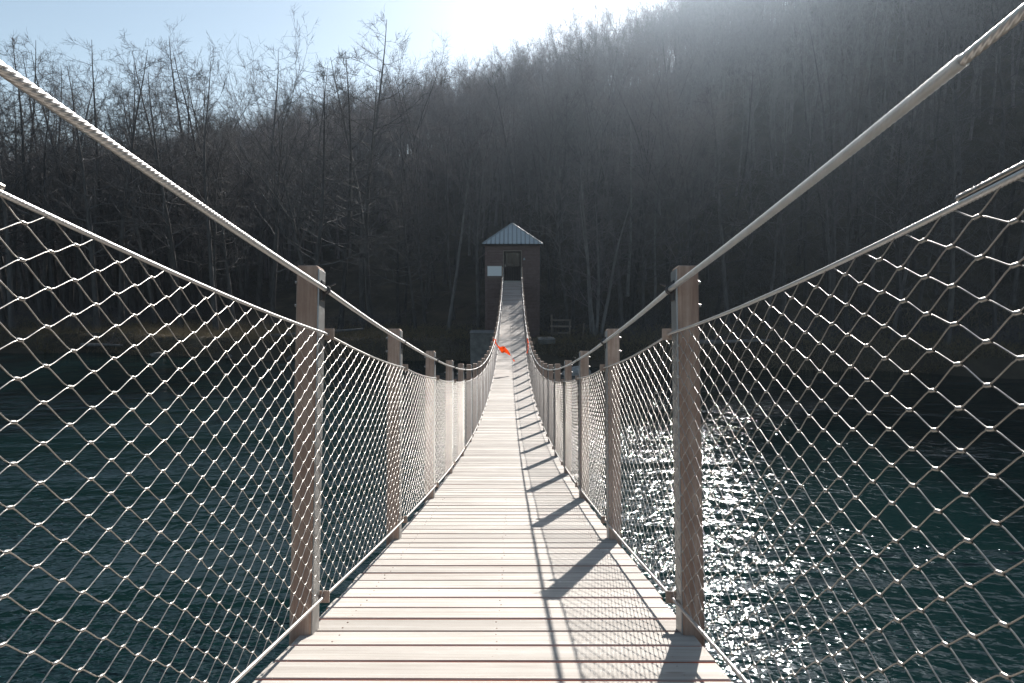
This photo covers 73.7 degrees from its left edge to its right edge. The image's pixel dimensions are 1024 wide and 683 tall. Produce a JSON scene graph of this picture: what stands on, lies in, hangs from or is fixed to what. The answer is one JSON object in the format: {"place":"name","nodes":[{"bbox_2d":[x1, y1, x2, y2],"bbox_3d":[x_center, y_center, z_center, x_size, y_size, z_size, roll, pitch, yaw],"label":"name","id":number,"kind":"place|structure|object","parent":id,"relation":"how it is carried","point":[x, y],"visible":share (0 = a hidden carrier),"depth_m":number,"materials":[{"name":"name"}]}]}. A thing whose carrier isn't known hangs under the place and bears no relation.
{"place":"outdoors","nodes":[
{"label":"outdoors","id":0,"kind":"place"},
{"bbox_2d":[0,0,794,155],"label":"sky","id":1,"kind":"structure","parent":0,"point":[470,25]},
{"bbox_2d":[0,352,1023,682],"bbox_3d":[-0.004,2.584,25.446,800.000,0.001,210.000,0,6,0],"label":"river","id":2,"kind":"structure","parent":0,"point":[996,500],"depth_m":15.18,"materials":[{"name":"teal liquid"}]},
{"bbox_2d":[0,0,1023,378],"bbox_3d":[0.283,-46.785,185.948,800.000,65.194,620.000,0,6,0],"label":"ground","id":3,"kind":"structure","parent":0,"point":[982,366],"depth_m":57.05,"materials":[{"name":"brown soil"}]},
{"bbox_2d":[0,90,68,316],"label":"bare tree","id":4,"kind":"object","parent":3,"relation":"on","point":[14,264],"visible":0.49,"depth_m":53.93,"materials":[{"name":"brown plant"}]},
{"bbox_2d":[2,57,84,324],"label":"bare tree","id":5,"kind":"object","parent":3,"relation":"on","point":[52,285],"visible":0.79,"depth_m":48.40,"materials":[{"name":"brown plant"}]},
{"bbox_2d":[0,27,87,309],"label":"bare tree","id":6,"kind":"object","parent":3,"relation":"on","point":[30,274],"visible":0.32,"depth_m":61.25,"materials":[{"name":"brown plant"}]},
{"bbox_2d":[0,79,88,330],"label":"bare tree","id":7,"kind":"object","parent":3,"relation":"on","point":[11,317],"visible":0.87,"depth_m":45.51,"materials":[{"name":"brown plant"}]},
{"bbox_2d":[0,49,104,313],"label":"bare tree","id":8,"kind":"object","parent":3,"relation":"on","point":[48,299],"visible":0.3,"depth_m":58.24,"materials":[{"name":"brown plant"}]},
{"bbox_2d":[0,29,106,320],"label":"bare tree","id":9,"kind":"object","parent":3,"relation":"on","point":[36,273],"visible":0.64,"depth_m":49.41,"materials":[{"name":"brown plant"}]},
{"bbox_2d":[0,69,123,311],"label":"bare tree","id":10,"kind":"object","parent":3,"relation":"on","point":[44,274],"visible":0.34,"depth_m":55.83,"materials":[{"name":"brown plant"}]},
{"bbox_2d":[20,76,103,314],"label":"bare tree","id":11,"kind":"object","parent":3,"relation":"on","point":[86,283],"visible":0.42,"depth_m":54.00,"materials":[{"name":"brown plant"}]},
{"bbox_2d":[0,50,152,317],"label":"bare tree","id":12,"kind":"object","parent":3,"relation":"on","point":[80,282],"visible":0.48,"depth_m":53.31,"materials":[{"name":"brown plant"}]},
{"bbox_2d":[19,103,136,315],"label":"bare tree","id":13,"kind":"object","parent":3,"relation":"on","point":[64,294],"visible":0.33,"depth_m":54.02,"materials":[{"name":"brown plant"}]},
{"bbox_2d":[0,60,161,329],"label":"bare tree","id":14,"kind":"object","parent":3,"relation":"on","point":[97,321],"visible":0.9,"depth_m":46.28,"materials":[{"name":"brown plant"}]},
{"bbox_2d":[45,116,149,312],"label":"bare tree","id":15,"kind":"object","parent":3,"relation":"on","point":[94,225],"visible":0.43,"depth_m":51.80,"materials":[{"name":"brown plant"}]},
{"bbox_2d":[8,34,193,313],"bbox_3d":[-32.314,-12.192,54.523,11.170,21.492,11.134,4,7,31],"label":"bare tree","id":16,"kind":"object","parent":3,"relation":"on","point":[109,275],"visible":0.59,"depth_m":52.25,"materials":[{"name":"brown plant"}]},
{"bbox_2d":[83,86,162,323],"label":"bare tree","id":17,"kind":"object","parent":3,"relation":"on","point":[153,313],"visible":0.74,"depth_m":49.70,"materials":[{"name":"brown plant"}]},
{"bbox_2d":[47,49,201,314],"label":"bare tree","id":18,"kind":"object","parent":3,"relation":"on","point":[132,295],"visible":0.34,"depth_m":57.26,"materials":[{"name":"brown plant"}]},
{"bbox_2d":[43,53,206,317],"bbox_3d":[-30.672,-12.540,54.716,10.373,22.087,10.550,4,7,29],"label":"bare tree","id":19,"kind":"object","parent":3,"relation":"on","point":[157,280],"visible":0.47,"depth_m":55.00,"materials":[{"name":"brown plant"}]},
{"bbox_2d":[73,120,196,318],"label":"bare tree","id":20,"kind":"object","parent":3,"relation":"on","point":[128,267],"visible":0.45,"depth_m":53.16,"materials":[{"name":"brown plant"}]},
{"bbox_2d":[62,39,216,325],"bbox_3d":[-27.954,-11.006,48.935,11.260,20.790,9.479,3,7,26],"label":"bare tree","id":21,"kind":"object","parent":3,"relation":"on","point":[121,309],"visible":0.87,"depth_m":49.10,"materials":[{"name":"brown plant"}]},
{"bbox_2d":[98,29,195,319],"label":"bare tree","id":22,"kind":"object","parent":3,"relation":"on","point":[171,267],"visible":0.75,"depth_m":51.33,"materials":[{"name":"brown plant"}]},
{"bbox_2d":[80,88,216,317],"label":"bare tree","id":23,"kind":"object","parent":3,"relation":"on","point":[141,299],"visible":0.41,"depth_m":55.74,"materials":[{"name":"brown plant"}]},
{"bbox_2d":[84,71,236,327],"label":"bare tree","id":24,"kind":"object","parent":3,"relation":"on","point":[180,321],"visible":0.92,"depth_m":48.31,"materials":[{"name":"brown plant"}]},
{"bbox_2d":[117,85,240,312],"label":"bare tree","id":25,"kind":"object","parent":3,"relation":"on","point":[191,293],"visible":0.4,"depth_m":58.07,"materials":[{"name":"brown plant"}]},
{"bbox_2d":[120,38,262,301],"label":"bare tree","id":26,"kind":"object","parent":3,"relation":"on","point":[161,48],"visible":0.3,"depth_m":63.10,"materials":[{"name":"brown plant"}]},
{"bbox_2d":[118,44,274,312],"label":"bare tree","id":27,"kind":"object","parent":3,"relation":"on","point":[221,283],"visible":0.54,"depth_m":58.36,"materials":[{"name":"brown plant"}]},
{"bbox_2d":[148,140,244,317],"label":"bare tree","id":28,"kind":"object","parent":3,"relation":"on","point":[199,308],"visible":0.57,"depth_m":55.73,"materials":[{"name":"brown plant"}]},
{"bbox_2d":[151,32,248,329],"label":"bare tree","id":29,"kind":"object","parent":3,"relation":"on","point":[215,321],"visible":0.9,"depth_m":50.07,"materials":[{"name":"brown plant"}]},
{"bbox_2d":[125,56,276,303],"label":"bare tree","id":30,"kind":"object","parent":3,"relation":"on","point":[217,281],"visible":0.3,"depth_m":64.30,"materials":[{"name":"brown plant"}]},
{"bbox_2d":[133,20,288,311],"bbox_3d":[-24.569,-14.155,57.657,11.474,24.336,11.455,0,6,2],"label":"bare tree","id":31,"kind":"object","parent":3,"relation":"on","point":[241,290],"visible":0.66,"depth_m":58.18,"materials":[{"name":"brown plant"}]},
{"bbox_2d":[165,145,263,325],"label":"bare tree","id":32,"kind":"object","parent":3,"relation":"on","point":[228,274],"visible":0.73,"depth_m":52.82,"materials":[{"name":"brown plant"}]},
{"bbox_2d":[179,128,263,320],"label":"bare tree","id":33,"kind":"object","parent":3,"relation":"on","point":[214,247],"visible":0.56,"depth_m":53.10,"materials":[{"name":"brown plant"}]},
{"bbox_2d":[183,109,285,301],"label":"bare tree","id":34,"kind":"object","parent":3,"relation":"on","point":[246,296],"visible":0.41,"depth_m":64.61,"materials":[{"name":"brown plant"}]},
{"bbox_2d":[198,44,331,306],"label":"bare tree","id":35,"kind":"object","parent":3,"relation":"on","point":[258,296],"visible":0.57,"depth_m":62.23,"materials":[{"name":"brown plant"}]},
{"bbox_2d":[199,34,356,277],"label":"bare tree","id":36,"kind":"object","parent":3,"relation":"on","point":[286,193],"visible":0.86,"depth_m":44.11,"materials":[{"name":"brown plant"}]},
{"bbox_2d":[196,3,372,325],"bbox_3d":[-16.065,-12.184,50.333,10.865,23.019,10.995,5,8,37],"label":"bare tree","id":37,"kind":"object","parent":3,"relation":"on","point":[273,288],"visible":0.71,"depth_m":49.84,"materials":[{"name":"brown plant"}]},
{"bbox_2d":[255,62,362,264],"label":"bare tree","id":38,"kind":"object","parent":3,"relation":"on","point":[313,238],"visible":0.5,"depth_m":63.62,"materials":[{"name":"brown plant"}]},
{"bbox_2d":[262,66,410,324],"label":"bare tree","id":39,"kind":"object","parent":3,"relation":"on","point":[319,238],"visible":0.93,"depth_m":41.67,"materials":[{"name":"brown plant"}]},
{"bbox_2d":[269,5,429,322],"bbox_3d":[-12.470,-13.145,54.469,12.573,24.169,12.066,-1,6,-10],"label":"bare tree","id":40,"kind":"object","parent":3,"relation":"on","point":[361,296],"visible":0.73,"depth_m":53.08,"materials":[{"name":"brown plant"}]},
{"bbox_2d":[274,47,435,328],"bbox_3d":[-9.747,-9.258,44.248,9.429,18.527,7.747,0,6,0],"label":"bare tree","id":41,"kind":"object","parent":3,"relation":"on","point":[343,291],"visible":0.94,"depth_m":44.26,"materials":[{"name":"brown plant"}]},
{"bbox_2d":[295,48,415,317],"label":"bare tree","id":42,"kind":"object","parent":3,"relation":"on","point":[356,184],"visible":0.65,"depth_m":50.39,"materials":[{"name":"brown plant"}]},
{"bbox_2d":[298,71,421,326],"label":"bare tree","id":43,"kind":"object","parent":3,"relation":"on","point":[368,285],"visible":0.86,"depth_m":46.31,"materials":[{"name":"brown plant"}]},
{"bbox_2d":[346,158,446,330],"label":"bare tree","id":44,"kind":"object","parent":3,"relation":"on","point":[414,321],"visible":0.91,"depth_m":45.12,"materials":[{"name":"brown plant"}]},
{"bbox_2d":[369,149,437,322],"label":"bare tree","id":45,"kind":"object","parent":3,"relation":"on","point":[397,286],"visible":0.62,"depth_m":54.31,"materials":[{"name":"brown plant"}]},
{"bbox_2d":[349,29,459,279],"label":"bare tree","id":46,"kind":"object","parent":3,"relation":"on","point":[402,106],"visible":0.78,"depth_m":64.15,"materials":[{"name":"brown plant"}]},
{"bbox_2d":[381,127,442,322],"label":"bare tree","id":47,"kind":"object","parent":3,"relation":"on","point":[422,297],"visible":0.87,"depth_m":51.59,"materials":[{"name":"brown plant"}]},
{"bbox_2d":[411,110,478,319],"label":"bare tree","id":48,"kind":"object","parent":3,"relation":"on","point":[447,236],"visible":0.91,"depth_m":52.17,"materials":[{"name":"brown plant"}]},
{"bbox_2d":[437,112,495,330],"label":"bare tree","id":49,"kind":"object","parent":3,"relation":"on","point":[450,317],"visible":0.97,"depth_m":46.65,"materials":[{"name":"brown plant"}]},
{"bbox_2d":[405,71,532,305],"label":"bare tree","id":50,"kind":"object","parent":3,"relation":"on","point":[471,174],"visible":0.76,"depth_m":55.28,"materials":[{"name":"brown plant"}]},
{"bbox_2d":[460,132,498,328],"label":"bare tree","id":51,"kind":"object","parent":3,"relation":"on","point":[477,287],"visible":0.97,"depth_m":46.23,"materials":[{"name":"brown plant"}]},
{"bbox_2d":[470,330,493,363],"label":"anchor block","id":52,"kind":"structure","parent":3,"relation":"on","point":[480,341],"depth_m":37.42,"materials":[{"name":"concrete"}]},
{"bbox_2d":[477,62,542,225],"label":"bare tree","id":53,"kind":"object","parent":3,"relation":"on","point":[512,179],"visible":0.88,"depth_m":52.07,"materials":[{"name":"brown plant"}]},
{"bbox_2d":[0,0,1023,301],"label":"hillside wood","id":54,"kind":"object","parent":3,"relation":"on","point":[734,22],"visible":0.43,"depth_m":78.05,"materials":[{"name":"plant"}]},
{"bbox_2d":[0,0,1023,369],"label":"undergrowth","id":55,"kind":"object","parent":3,"relation":"on","point":[542,320],"visible":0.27,"depth_m":52.99,"materials":[{"name":"plant"}]},
{"bbox_2d":[0,300,1023,372],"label":"dead grass","id":56,"kind":"structure","parent":3,"relation":"on","point":[237,332],"depth_m":40.96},
{"bbox_2d":[482,223,542,336],"bbox_3d":[0.029,-3.929,43.810,3.768,7.277,3.818,0,6,0],"label":"bridge hut","id":57,"kind":"object","parent":3,"relation":"on","point":[512,249],"visible":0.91,"depth_m":42.21,"materials":[{"name":"wood"}]},
{"bbox_2d":[0,3,1023,682],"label":"footbridge","id":58,"kind":"object","parent":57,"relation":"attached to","point":[504,557],"visible":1,"depth_m":2.06,"materials":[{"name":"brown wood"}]},
{"bbox_2d":[153,0,891,225],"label":"hilltop brush","id":59,"kind":"object","parent":3,"relation":"on","point":[672,64],"visible":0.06,"depth_m":95.59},
{"bbox_2d":[498,104,559,233],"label":"bare tree","id":60,"kind":"object","parent":3,"relation":"on","point":[519,165],"visible":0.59,"depth_m":63.34,"materials":[{"name":"brown plant"}]},
{"bbox_2d":[502,65,597,250],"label":"bare tree","id":61,"kind":"object","parent":3,"relation":"on","point":[555,145],"visible":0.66,"depth_m":63.83,"materials":[{"name":"brown plant"}]},
{"bbox_2d":[522,124,579,334],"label":"bare tree","id":62,"kind":"object","parent":3,"relation":"on","point":[562,277],"visible":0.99,"depth_m":41.95,"materials":[{"name":"brown plant"}]},
{"bbox_2d":[516,37,607,242],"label":"bare tree","id":63,"kind":"object","parent":3,"relation":"on","point":[562,112],"visible":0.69,"depth_m":64.47,"materials":[{"name":"brown plant"}]},
{"bbox_2d":[522,146,606,299],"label":"bare tree","id":64,"kind":"object","parent":3,"relation":"on","point":[555,266],"visible":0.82,"depth_m":54.46,"materials":[{"name":"brown plant"}]},
{"bbox_2d":[548,103,608,330],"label":"bare tree","id":65,"kind":"object","parent":3,"relation":"on","point":[573,282],"visible":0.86,"depth_m":46.19,"materials":[{"name":"brown plant"}]},
{"bbox_2d":[534,57,648,263],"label":"bare tree","id":66,"kind":"object","parent":3,"relation":"on","point":[597,123],"visible":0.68,"depth_m":59.60,"materials":[{"name":"brown plant"}]},
{"bbox_2d":[552,137,641,323],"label":"bare tree","id":67,"kind":"object","parent":3,"relation":"on","point":[594,257],"visible":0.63,"depth_m":48.48,"materials":[{"name":"brown plant"}]},
{"bbox_2d":[562,31,643,223],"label":"bare tree","id":68,"kind":"object","parent":3,"relation":"on","point":[616,52],"visible":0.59,"depth_m":66.67,"materials":[{"name":"brown plant"}]},
{"bbox_2d":[550,152,658,336],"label":"bare tree","id":69,"kind":"object","parent":3,"relation":"on","point":[592,325],"visible":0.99,"depth_m":40.94,"materials":[{"name":"brown plant"}]},
{"bbox_2d":[566,70,642,325],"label":"bare tree","id":70,"kind":"object","parent":3,"relation":"on","point":[620,301],"visible":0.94,"depth_m":44.26,"materials":[{"name":"brown plant"}]},
{"bbox_2d":[571,146,661,309],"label":"bare tree","id":71,"kind":"object","parent":3,"relation":"on","point":[604,265],"visible":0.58,"depth_m":50.99,"materials":[{"name":"brown plant"}]},
{"bbox_2d":[601,163,685,322],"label":"bare tree","id":72,"kind":"object","parent":3,"relation":"on","point":[636,269],"visible":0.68,"depth_m":48.04,"materials":[{"name":"brown plant"}]},
{"bbox_2d":[599,128,700,331],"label":"bare tree","id":73,"kind":"object","parent":3,"relation":"on","point":[644,268],"visible":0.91,"depth_m":42.55,"materials":[{"name":"brown plant"}]},
{"bbox_2d":[570,48,732,310],"bbox_3d":[10.111,-11.570,49.764,11.536,19.386,8.372,3,7,25],"label":"bare tree","id":74,"kind":"object","parent":3,"relation":"on","point":[642,196],"visible":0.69,"depth_m":49.63,"materials":[{"name":"brown plant"}]},
{"bbox_2d":[600,20,718,253],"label":"bare tree","id":75,"kind":"object","parent":3,"relation":"on","point":[661,71],"visible":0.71,"depth_m":59.08,"materials":[{"name":"brown plant"}]},
{"bbox_2d":[609,107,724,315],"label":"bare tree","id":76,"kind":"object","parent":3,"relation":"on","point":[667,256],"visible":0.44,"depth_m":49.80,"materials":[{"name":"brown plant"}]},
{"bbox_2d":[597,72,747,271],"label":"bare tree","id":77,"kind":"object","parent":3,"relation":"on","point":[679,250],"visible":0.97,"depth_m":41.37,"materials":[{"name":"brown plant"}]},
{"bbox_2d":[643,56,751,264],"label":"bare tree","id":78,"kind":"object","parent":3,"relation":"on","point":[706,169],"visible":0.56,"depth_m":46.63,"materials":[{"name":"brown plant"}]},
{"bbox_2d":[656,79,792,329],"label":"bare tree","id":79,"kind":"object","parent":3,"relation":"on","point":[724,280],"visible":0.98,"depth_m":41.38,"materials":[{"name":"brown plant"}]},
{"bbox_2d":[708,54,782,325],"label":"bare tree","id":80,"kind":"object","parent":3,"relation":"on","point":[718,305],"visible":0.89,"depth_m":44.13,"materials":[{"name":"brown plant"}]},
{"bbox_2d":[724,143,781,327],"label":"bare tree","id":81,"kind":"object","parent":3,"relation":"on","point":[743,287],"visible":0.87,"depth_m":42.80,"materials":[{"name":"brown plant"}]},
{"bbox_2d":[712,59,830,314],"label":"bare tree","id":82,"kind":"object","parent":3,"relation":"on","point":[781,237],"visible":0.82,"depth_m":46.66,"materials":[{"name":"brown plant"}]},
{"bbox_2d":[739,163,824,329],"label":"bare tree","id":83,"kind":"object","parent":3,"relation":"on","point":[784,280],"visible":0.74,"depth_m":43.05,"materials":[{"name":"brown plant"}]},
{"bbox_2d":[756,123,815,330],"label":"bare tree","id":84,"kind":"object","parent":3,"relation":"on","point":[777,229],"visible":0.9,"depth_m":41.85,"materials":[{"name":"brown plant"}]},
{"bbox_2d":[765,59,843,297],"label":"bare tree","id":85,"kind":"object","parent":3,"relation":"on","point":[805,289],"visible":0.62,"depth_m":48.76,"materials":[{"name":"brown plant"}]},
{"bbox_2d":[779,42,846,265],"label":"bare tree","id":86,"kind":"object","parent":3,"relation":"on","point":[798,256],"visible":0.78,"depth_m":51.40,"materials":[{"name":"brown plant"}]},
{"bbox_2d":[766,117,860,314],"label":"bare tree","id":87,"kind":"object","parent":3,"relation":"on","point":[825,265],"visible":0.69,"depth_m":45.40,"materials":[{"name":"brown plant"}]},
{"bbox_2d":[792,11,854,226],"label":"bare tree","id":88,"kind":"object","parent":3,"relation":"on","point":[823,108],"visible":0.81,"depth_m":56.87,"materials":[{"name":"brown plant"}]},
{"bbox_2d":[792,77,858,325],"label":"bare tree","id":89,"kind":"object","parent":3,"relation":"on","point":[828,243],"visible":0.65,"depth_m":44.16,"materials":[{"name":"brown plant"}]},
{"bbox_2d":[784,56,875,331],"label":"bare tree","id":90,"kind":"object","parent":3,"relation":"on","point":[833,282],"visible":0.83,"depth_m":41.75,"materials":[{"name":"brown plant"}]},
{"bbox_2d":[801,64,904,341],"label":"bare tree","id":91,"kind":"object","parent":3,"relation":"on","point":[845,282],"visible":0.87,"depth_m":36.44,"materials":[{"name":"brown plant"}]},
{"bbox_2d":[808,102,920,301],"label":"bare tree","id":92,"kind":"object","parent":3,"relation":"on","point":[858,224],"visible":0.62,"depth_m":45.66,"materials":[{"name":"brown plant"}]},
{"bbox_2d":[836,63,926,316],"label":"bare tree","id":93,"kind":"object","parent":3,"relation":"on","point":[872,284],"visible":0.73,"depth_m":44.08,"materials":[{"name":"brown plant"}]},
{"bbox_2d":[851,112,926,336],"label":"bare tree","id":94,"kind":"object","parent":3,"relation":"on","point":[897,279],"visible":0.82,"depth_m":38.07,"materials":[{"name":"brown plant"}]},
{"bbox_2d":[847,81,966,292],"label":"bare tree","id":95,"kind":"object","parent":3,"relation":"on","point":[901,240],"visible":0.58,"depth_m":45.68,"materials":[{"name":"brown plant"}]},
{"bbox_2d":[876,95,969,341],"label":"bare tree","id":96,"kind":"object","parent":3,"relation":"on","point":[894,324],"visible":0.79,"depth_m":36.31,"materials":[{"name":"brown plant"}]},
{"bbox_2d":[903,19,972,245],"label":"bare tree","id":97,"kind":"object","parent":3,"relation":"on","point":[924,233],"visible":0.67,"depth_m":51.10,"materials":[{"name":"brown plant"}]},
{"bbox_2d":[905,109,978,333],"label":"bare tree","id":98,"kind":"object","parent":3,"relation":"on","point":[918,305],"visible":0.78,"depth_m":39.86,"materials":[{"name":"brown plant"}]},
{"bbox_2d":[871,70,1019,344],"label":"bare tree","id":99,"kind":"object","parent":3,"relation":"on","point":[948,334],"visible":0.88,"depth_m":34.98,"materials":[{"name":"brown plant"}]},
{"bbox_2d":[888,0,1006,176],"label":"bare tree","id":100,"kind":"object","parent":3,"relation":"on","point":[952,80],"visible":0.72,"depth_m":58.20,"materials":[{"name":"brown plant"}]},
{"bbox_2d":[924,85,982,294],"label":"bare tree","id":101,"kind":"object","parent":3,"relation":"on","point":[938,263],"visible":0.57,"depth_m":46.13,"materials":[{"name":"brown plant"}]},
{"bbox_2d":[925,22,996,231],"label":"bare tree","id":102,"kind":"object","parent":3,"relation":"on","point":[958,222],"visible":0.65,"depth_m":53.63,"materials":[{"name":"brown plant"}]},
{"bbox_2d":[935,0,1023,173],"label":"bare tree","id":103,"kind":"object","parent":3,"relation":"on","point":[1001,86],"visible":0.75,"depth_m":55.97,"materials":[{"name":"brown plant"}]},
{"bbox_2d":[944,89,1023,340],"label":"bare tree","id":104,"kind":"object","parent":3,"relation":"on","point":[993,293],"visible":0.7,"depth_m":37.47,"materials":[{"name":"brown plant"}]},
{"bbox_2d":[956,39,1023,283],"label":"bare tree","id":105,"kind":"object","parent":3,"relation":"on","point":[1005,242],"visible":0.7,"depth_m":46.92,"materials":[{"name":"brown plant"}]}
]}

